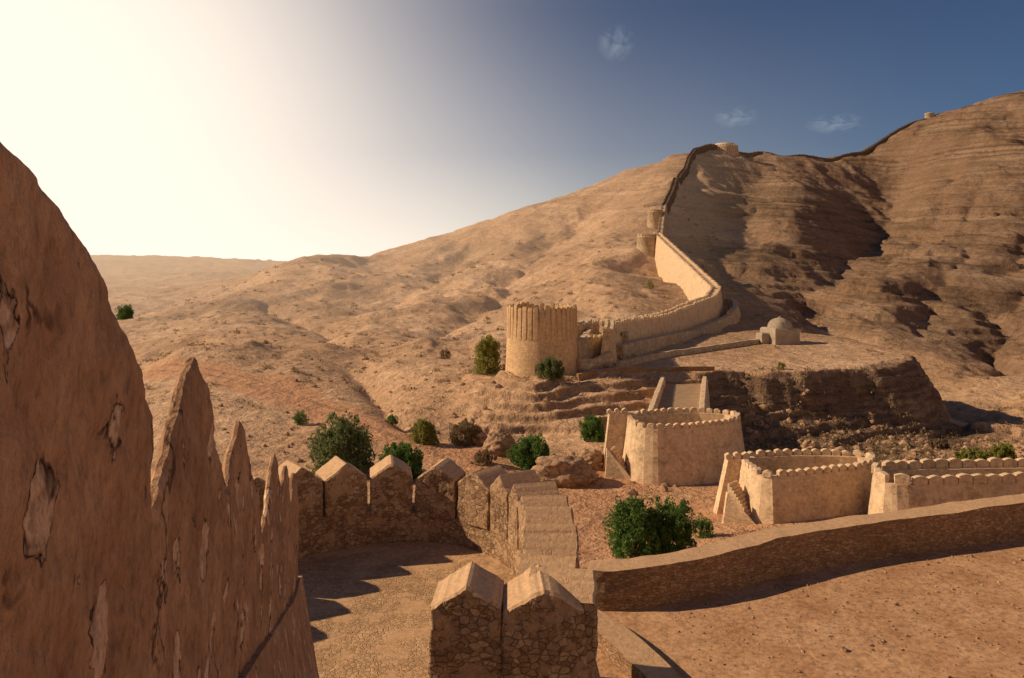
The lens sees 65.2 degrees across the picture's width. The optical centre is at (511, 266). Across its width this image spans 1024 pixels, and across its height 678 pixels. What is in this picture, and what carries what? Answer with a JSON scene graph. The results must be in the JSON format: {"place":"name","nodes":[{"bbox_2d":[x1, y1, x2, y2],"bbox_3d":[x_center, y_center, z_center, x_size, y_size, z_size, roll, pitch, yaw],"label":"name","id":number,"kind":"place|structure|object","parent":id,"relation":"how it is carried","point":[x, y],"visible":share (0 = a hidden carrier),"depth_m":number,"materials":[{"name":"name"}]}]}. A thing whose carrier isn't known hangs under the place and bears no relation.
{"place":"outdoors","nodes":[
{"label":"outdoors","id":0,"kind":"place"},
{"bbox_2d":[0,0,1023,260],"label":"sky","id":1,"kind":"structure","parent":0,"point":[275,130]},
{"bbox_2d":[90,90,1023,677],"bbox_3d":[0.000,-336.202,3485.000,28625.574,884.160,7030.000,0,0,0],"label":"ground","id":2,"kind":"structure","parent":0,"point":[918,182],"depth_m":168.73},
{"bbox_2d":[114,304,134,319],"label":"bush","id":3,"kind":"object","parent":2,"relation":"on","point":[125,312],"visible":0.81,"depth_m":238.98,"materials":[{"name":"green plant"}]},
{"bbox_2d":[0,142,599,677],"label":"battlement bastion","id":4,"kind":"object","parent":2,"relation":"on","point":[184,556],"visible":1,"depth_m":2.24,"materials":[{"name":"stone"}]},
{"bbox_2d":[291,409,309,424],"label":"bush","id":5,"kind":"object","parent":2,"relation":"on","point":[297,416],"visible":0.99,"depth_m":75.85,"materials":[{"name":"green plant"}]},
{"bbox_2d":[306,410,375,474],"bbox_3d":[-12.524,13.137,57.886,5.169,5.295,4.869,0,0,0],"label":"bush","id":6,"kind":"object","parent":2,"relation":"on","point":[343,439],"visible":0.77,"depth_m":57.22,"materials":[{"name":"green plant"}]},
{"bbox_2d":[385,413,398,424],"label":"bush","id":7,"kind":"object","parent":2,"relation":"on","point":[392,418],"visible":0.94,"depth_m":77.81,"materials":[{"name":"green plant"}]},
{"bbox_2d":[378,441,423,478],"bbox_3d":[-7.720,13.721,55.982,3.585,2.857,3.044,0,0,0],"label":"bush","id":8,"kind":"object","parent":2,"relation":"on","point":[402,451],"visible":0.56,"depth_m":55.68,"materials":[{"name":"green plant"}]},
{"bbox_2d":[409,418,439,444],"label":"bush","id":9,"kind":"object","parent":2,"relation":"on","point":[428,431],"visible":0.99,"depth_m":68.51,"materials":[{"name":"green plant"}]},
{"bbox_2d":[439,347,451,358],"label":"bush","id":10,"kind":"object","parent":2,"relation":"on","point":[447,352],"visible":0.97,"depth_m":109.82,"materials":[{"name":"brown plant"}]},
{"bbox_2d":[448,418,482,446],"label":"bush","id":11,"kind":"object","parent":2,"relation":"on","point":[465,428],"visible":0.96,"depth_m":69.28,"materials":[{"name":"brown plant"}]},
{"bbox_2d":[470,432,487,444],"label":"boulder","id":12,"kind":"object","parent":2,"relation":"on","point":[482,436],"visible":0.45,"depth_m":69.50,"materials":[{"name":"brown stone"}]},
{"bbox_2d":[470,449,497,465],"bbox_3d":[-2.181,14.869,61.940,2.178,1.488,1.685,0,0,0],"label":"bush","id":13,"kind":"object","parent":2,"relation":"on","point":[479,456],"visible":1,"depth_m":61.75,"materials":[{"name":"brown plant"}]},
{"bbox_2d":[473,333,500,374],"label":"bush","id":14,"kind":"object","parent":2,"relation":"on","point":[487,347],"visible":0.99,"depth_m":94.32,"materials":[{"name":"green plant"}]},
{"bbox_2d":[482,428,516,456],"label":"boulder","id":15,"kind":"object","parent":2,"relation":"on","point":[499,442],"visible":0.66,"depth_m":65.28,"materials":[{"name":"beige stone"}]},
{"bbox_2d":[506,433,549,470],"bbox_3d":[1.350,14.739,62.980,3.743,3.166,3.542,0,0,0],"label":"bush","id":16,"kind":"object","parent":2,"relation":"on","point":[529,449],"visible":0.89,"depth_m":62.32,"materials":[{"name":"green plant"}]},
{"bbox_2d":[505,302,577,375],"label":"round tower","id":17,"kind":"structure","parent":2,"relation":"on","point":[536,334],"depth_m":89.56,"materials":[{"name":"beige stone"}]},
{"bbox_2d":[534,355,564,380],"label":"bush","id":18,"kind":"object","parent":2,"relation":"on","point":[549,367],"visible":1,"depth_m":85.29,"materials":[{"name":"green plant"}]},
{"bbox_2d":[530,455,599,487],"bbox_3d":[3.566,15.685,59.966,6.020,3.102,3.862,0,0,0],"label":"boulder","id":19,"kind":"object","parent":2,"relation":"on","point":[570,471],"visible":0.66,"depth_m":58.59,"materials":[{"name":"beige stone"}]},
{"bbox_2d":[117,189,1023,462],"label":"desert scrub","id":20,"kind":"object","parent":2,"relation":"on","point":[923,430],"visible":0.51,"depth_m":98.99,"materials":[{"name":"green plant"}]},
{"bbox_2d":[575,449,603,469],"bbox_3d":[6.195,15.621,63.924,2.620,2.157,2.427,0,0,0],"label":"boulder","id":21,"kind":"object","parent":2,"relation":"on","point":[594,458],"visible":0.64,"depth_m":63.36,"materials":[{"name":"beige stone"}]},
{"bbox_2d":[577,333,602,358],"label":"wall","id":22,"kind":"structure","parent":2,"relation":"on","point":[589,346],"depth_m":96.20,"materials":[{"name":"beige stone"}]},
{"bbox_2d":[578,414,605,441],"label":"bush","id":23,"kind":"object","parent":2,"relation":"on","point":[593,426],"visible":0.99,"depth_m":71.51,"materials":[{"name":"green plant"}]},
{"bbox_2d":[576,351,612,372],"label":"ruined wall","id":24,"kind":"structure","parent":2,"relation":"on","point":[597,361],"depth_m":93.14,"materials":[{"name":"beige stone"}]},
{"bbox_2d":[577,319,613,338],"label":"ruined wall","id":25,"kind":"structure","parent":2,"relation":"on","point":[582,326],"depth_m":105.89,"materials":[{"name":"beige stone"}]},
{"bbox_2d":[580,327,628,342],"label":"ruined wall","id":26,"kind":"structure","parent":2,"relation":"on","point":[594,331],"depth_m":105.80,"materials":[{"name":"beige stone"}]},
{"bbox_2d":[193,315,1023,498],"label":"scattered stones","id":27,"kind":"object","parent":2,"relation":"on","point":[761,407],"visible":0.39,"depth_m":84.55,"materials":[{"name":"brown stone"}]},
{"bbox_2d":[601,322,616,366],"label":"ruined wall","id":28,"kind":"structure","parent":2,"relation":"on","point":[609,340],"depth_m":95.11,"materials":[{"name":"beige stone"}]},
{"bbox_2d":[602,493,666,558],"bbox_3d":[6.051,13.064,39.519,3.100,3.815,3.158,0,0,0],"label":"bush","id":29,"kind":"object","parent":2,"relation":"on","point":[631,526],"visible":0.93,"depth_m":39.06,"materials":[{"name":"green plant"}]},
{"bbox_2d":[597,610,680,677],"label":"kerb wall","id":30,"kind":"structure","parent":2,"relation":"on","point":[626,651],"depth_m":15.96,"materials":[{"name":"stone"}]},
{"bbox_2d":[576,366,714,380],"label":"retaining wall","id":31,"kind":"structure","parent":2,"relation":"on","point":[582,376],"depth_m":91.03,"materials":[{"name":"stone"}]},
{"bbox_2d":[636,233,658,256],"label":"hill tower","id":32,"kind":"structure","parent":2,"relation":"on","point":[646,244],"depth_m":264.52,"materials":[{"name":"beige stone"}]},
{"bbox_2d":[647,279,653,288],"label":"bush","id":33,"kind":"object","parent":2,"relation":"on","point":[650,283],"visible":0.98,"depth_m":204.83,"materials":[{"name":"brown plant"}]},
{"bbox_2d":[599,294,718,344],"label":"fort rampart","id":34,"kind":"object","parent":2,"relation":"on","point":[695,313],"visible":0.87,"depth_m":126.90,"materials":[{"name":"beige stone"}]},
{"bbox_2d":[657,204,667,235],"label":"fort rampart","id":35,"kind":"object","parent":2,"relation":"on","point":[662,224],"visible":0.47,"depth_m":326.66,"materials":[{"name":"beige stone"}]},
{"bbox_2d":[647,209,662,228],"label":"hill tower","id":36,"kind":"structure","parent":35,"relation":"on","point":[653,218],"depth_m":332.08,"materials":[{"name":"beige stone"}]},
{"bbox_2d":[646,495,697,554],"bbox_3d":[7.875,13.161,39.751,2.877,3.256,2.431,0,0,0],"label":"bush","id":37,"kind":"object","parent":2,"relation":"on","point":[679,529],"visible":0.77,"depth_m":39.32,"materials":[{"name":"green plant"}]},
{"bbox_2d":[603,407,744,485],"bbox_3d":[12.998,14.623,63.614,12.746,6.680,7.598,0,0,-21],"label":"gate bastion","id":38,"kind":"object","parent":2,"relation":"on","point":[671,446],"visible":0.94,"depth_m":60.82,"materials":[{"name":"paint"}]},
{"bbox_2d":[616,314,734,359],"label":"revetment wall","id":39,"kind":"structure","parent":2,"relation":"on","point":[637,347],"depth_m":116.68,"materials":[{"name":"beige stone"}]},
{"bbox_2d":[648,376,709,411],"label":"stair ramp","id":40,"kind":"structure","parent":2,"relation":"on","point":[674,396],"depth_m":80.06,"materials":[{"name":"stone"}]},
{"bbox_2d":[615,338,758,366],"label":"edge wall","id":41,"kind":"structure","parent":2,"relation":"on","point":[645,358],"depth_m":105.52,"materials":[{"name":"beige stone"}]},
{"bbox_2d":[654,232,722,303],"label":"fort rampart","id":42,"kind":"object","parent":2,"relation":"on","point":[685,273],"visible":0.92,"depth_m":213.88,"materials":[{"name":"beige stone"}]},
{"bbox_2d":[661,144,716,212],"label":"fort rampart","id":43,"kind":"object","parent":2,"relation":"on","point":[670,196],"visible":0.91,"depth_m":452.41,"materials":[{"name":"brown stone"}]},
{"bbox_2d":[715,142,738,155],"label":"hilltop fort","id":44,"kind":"structure","parent":43,"relation":"on","point":[730,148],"depth_m":551.83,"materials":[{"name":"beige stone"}]},
{"bbox_2d":[690,512,714,538],"bbox_3d":[10.477,14.378,44.000,1.446,1.560,1.451,0,0,0],"label":"bush","id":45,"kind":"object","parent":2,"relation":"on","point":[702,525],"visible":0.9,"depth_m":43.82,"materials":[{"name":"green plant"}]},
{"bbox_2d":[706,287,723,317],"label":"fort rampart","id":46,"kind":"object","parent":2,"relation":"on","point":[711,291],"visible":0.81,"depth_m":163.71,"materials":[{"name":"beige stone"}]},
{"bbox_2d":[723,299,740,323],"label":"revetment wall","id":47,"kind":"structure","parent":2,"relation":"on","point":[734,309],"depth_m":161.69,"materials":[{"name":"brown stone"}]},
{"bbox_2d":[756,316,799,344],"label":"domed shrine","id":48,"kind":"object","parent":2,"relation":"on","point":[779,330],"visible":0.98,"depth_m":117.56,"materials":[{"name":"paint"}]},
{"bbox_2d":[776,362,785,369],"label":"bush","id":49,"kind":"object","parent":2,"relation":"on","point":[782,365],"visible":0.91,"depth_m":92.77,"materials":[{"name":"green plant"}]},
{"bbox_2d":[713,448,875,523],"bbox_3d":[17.834,14.242,49.269,11.155,5.347,7.086,0,0,0],"label":"gate bastion","id":50,"kind":"object","parent":2,"relation":"on","point":[779,486],"visible":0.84,"depth_m":47.49,"materials":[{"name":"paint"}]},
{"bbox_2d":[588,493,1023,610],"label":"boundary wall","id":51,"kind":"structure","parent":2,"relation":"on","point":[715,568],"depth_m":20.41,"materials":[{"name":"stone"}]},
{"bbox_2d":[800,438,821,449],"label":"boulder","id":52,"kind":"object","parent":2,"relation":"on","point":[810,443],"visible":0.66,"depth_m":77.58,"materials":[{"name":"beige stone"}]},
{"bbox_2d":[739,105,970,161],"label":"fort rampart","id":53,"kind":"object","parent":2,"relation":"on","point":[863,152],"visible":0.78,"depth_m":630.36,"materials":[{"name":"brown stone"}]},
{"bbox_2d":[924,112,934,118],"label":"ridge tower","id":54,"kind":"structure","parent":53,"relation":"on","point":[929,115],"depth_m":676.84,"materials":[{"name":"beige stone"}]},
{"bbox_2d":[926,438,949,449],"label":"bush","id":55,"kind":"object","parent":2,"relation":"on","point":[941,444],"visible":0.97,"depth_m":83.55,"materials":[{"name":"brown plant"}]},
{"bbox_2d":[867,457,1023,513],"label":"gate bastion","id":56,"kind":"object","parent":2,"relation":"on","point":[896,485],"visible":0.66,"depth_m":44.40,"materials":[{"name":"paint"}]},
{"bbox_2d":[954,447,990,459],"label":"bush","id":57,"kind":"object","parent":2,"relation":"on","point":[972,454],"visible":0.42,"depth_m":75.66,"materials":[{"name":"green plant"}]},
{"bbox_2d":[989,442,1016,458],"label":"bush","id":58,"kind":"object","parent":2,"relation":"on","point":[1002,450],"visible":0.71,"depth_m":79.54,"materials":[{"name":"green plant"}]},
{"bbox_2d":[670,548,1023,677],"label":"terrace gravel","id":59,"kind":"structure","parent":0,"point":[843,648],"depth_m":17.57,"materials":[{"name":"brown gravel"}]}
]}

